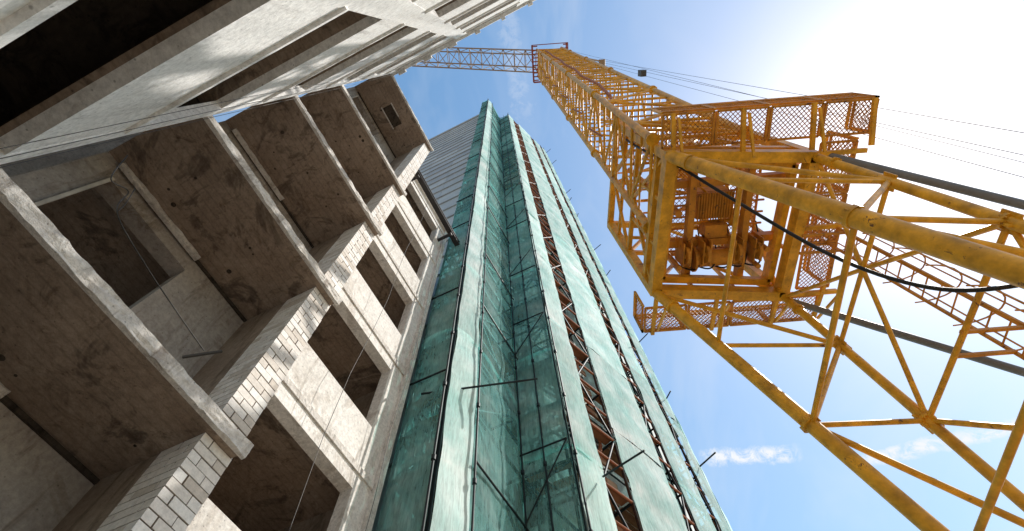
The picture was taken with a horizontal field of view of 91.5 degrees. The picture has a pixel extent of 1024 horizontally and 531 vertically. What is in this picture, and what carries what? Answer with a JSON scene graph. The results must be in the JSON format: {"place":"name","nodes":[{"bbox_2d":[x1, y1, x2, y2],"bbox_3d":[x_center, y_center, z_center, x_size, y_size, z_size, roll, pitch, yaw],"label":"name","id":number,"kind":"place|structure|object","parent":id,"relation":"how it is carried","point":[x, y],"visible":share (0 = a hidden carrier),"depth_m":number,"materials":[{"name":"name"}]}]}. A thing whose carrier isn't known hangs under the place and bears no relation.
{"place":"outdoors","nodes":[
{"label":"outdoors","id":0,"kind":"place"},
{"bbox_2d":[0,0,347,126],"bbox_3d":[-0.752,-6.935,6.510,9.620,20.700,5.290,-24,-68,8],"label":"wing rooms","id":1,"kind":"object","parent":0,"point":[74,42],"depth_m":3.53,"materials":[{"name":"grey concrete"}]},
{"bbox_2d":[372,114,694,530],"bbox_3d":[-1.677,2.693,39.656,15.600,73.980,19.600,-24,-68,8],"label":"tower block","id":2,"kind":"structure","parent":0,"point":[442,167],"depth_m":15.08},
{"bbox_2d":[471,146,615,530],"bbox_3d":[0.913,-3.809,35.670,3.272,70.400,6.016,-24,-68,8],"label":"tower windows","id":3,"kind":"structure","parent":2,"relation":"in","point":[532,522],"depth_m":14.15,"materials":[{"name":"glass"}]},
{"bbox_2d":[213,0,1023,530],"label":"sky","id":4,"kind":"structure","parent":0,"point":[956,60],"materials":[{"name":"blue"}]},
{"label":"ground","id":5,"kind":"structure","parent":0,"visible":0},
{"bbox_2d":[34,95,358,206],"bbox_3d":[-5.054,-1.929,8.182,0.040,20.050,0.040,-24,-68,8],"label":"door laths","id":6,"kind":"object","parent":5,"relation":"on","point":[66,194],"depth_m":5.64,"materials":[{"name":"grey concrete"}]},
{"bbox_2d":[0,87,394,530],"bbox_3d":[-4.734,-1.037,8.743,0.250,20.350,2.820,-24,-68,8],"label":"loggia back walls","id":7,"kind":"structure","parent":5,"relation":"on","point":[44,486],"depth_m":6.10,"materials":[{"name":"concrete"}]},
{"bbox_2d":[0,115,399,530],"bbox_3d":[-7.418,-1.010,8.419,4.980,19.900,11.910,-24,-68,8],"label":"interior walls","id":8,"kind":"structure","parent":5,"relation":"on","point":[320,522],"depth_m":10.59,"materials":[{"name":"concrete"}]},
{"bbox_2d":[0,0,455,530],"bbox_3d":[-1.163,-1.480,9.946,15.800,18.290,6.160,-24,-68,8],"label":"floor slabs","id":9,"kind":"structure","parent":8,"relation":"on","point":[92,389],"depth_m":6.80,"materials":[{"name":"concrete"}]},
{"bbox_2d":[0,65,444,530],"bbox_3d":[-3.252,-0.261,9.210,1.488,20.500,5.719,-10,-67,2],"label":"hanging wires","id":10,"kind":"object","parent":9,"relation":"hanging from","point":[198,354],"visible":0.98,"depth_m":5.33,"materials":[{"name":"metal"}]},
{"bbox_2d":[0,92,413,484],"bbox_3d":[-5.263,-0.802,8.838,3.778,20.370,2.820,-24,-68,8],"label":"ceiling marks","id":11,"kind":"object","parent":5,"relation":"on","point":[46,436],"visible":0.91,"depth_m":4.61},
{"bbox_2d":[0,74,447,530],"bbox_3d":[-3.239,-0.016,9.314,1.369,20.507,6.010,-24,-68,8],"label":"slab edges","id":12,"kind":"object","parent":5,"relation":"on","point":[33,220],"visible":0.92,"depth_m":6.51,"materials":[{"name":"concrete"}]},
{"bbox_2d":[52,150,411,530],"bbox_3d":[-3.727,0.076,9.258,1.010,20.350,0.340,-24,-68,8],"label":"loggia side walls","id":13,"kind":"structure","parent":5,"relation":"on","point":[93,508],"depth_m":4.63,"materials":[{"name":"concrete"}]},
{"bbox_2d":[97,143,429,530],"bbox_3d":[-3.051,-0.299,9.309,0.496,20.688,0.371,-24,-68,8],"label":"brick pier","id":14,"kind":"structure","parent":5,"relation":"on","point":[230,383],"depth_m":5.26,"materials":[{"name":"white brick"}]},
{"bbox_2d":[105,146,427,530],"bbox_3d":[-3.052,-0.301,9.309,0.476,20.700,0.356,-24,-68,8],"label":"brick mortar","id":15,"kind":"object","parent":5,"relation":"on","point":[238,415],"visible":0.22,"depth_m":4.84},
{"bbox_2d":[0,0,534,164],"bbox_3d":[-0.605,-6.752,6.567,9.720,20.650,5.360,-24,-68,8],"label":"wing facade","id":16,"kind":"structure","parent":5,"relation":"on","point":[172,73],"depth_m":4.20,"materials":[{"name":"white concrete"}]},
{"bbox_2d":[186,175,446,530],"bbox_3d":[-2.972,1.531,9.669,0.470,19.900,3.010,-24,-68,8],"label":"plaster walls","id":17,"kind":"structure","parent":5,"relation":"on","point":[360,437],"depth_m":8.44,"materials":[{"name":"white paint"}]},
{"bbox_2d":[411,169,460,248],"bbox_3d":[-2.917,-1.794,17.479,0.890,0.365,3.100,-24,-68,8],"label":"roof beam","id":18,"kind":"structure","parent":17,"relation":"attached to","point":[419,177],"depth_m":17.43,"materials":[{"name":"metal"}]},
{"bbox_2d":[377,99,732,530],"bbox_3d":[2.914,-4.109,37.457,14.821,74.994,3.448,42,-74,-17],"label":"scaffolding","id":19,"kind":"object","parent":5,"relation":"on","point":[439,491],"visible":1,"depth_m":14.80,"materials":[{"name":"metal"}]},
{"bbox_2d":[411,42,1023,530],"bbox_3d":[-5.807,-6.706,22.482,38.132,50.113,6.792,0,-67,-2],"label":"tower crane","id":20,"kind":"object","parent":5,"relation":"on","point":[723,158],"visible":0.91,"depth_m":10.04,"materials":[{"name":"yellow paint"}]}
]}

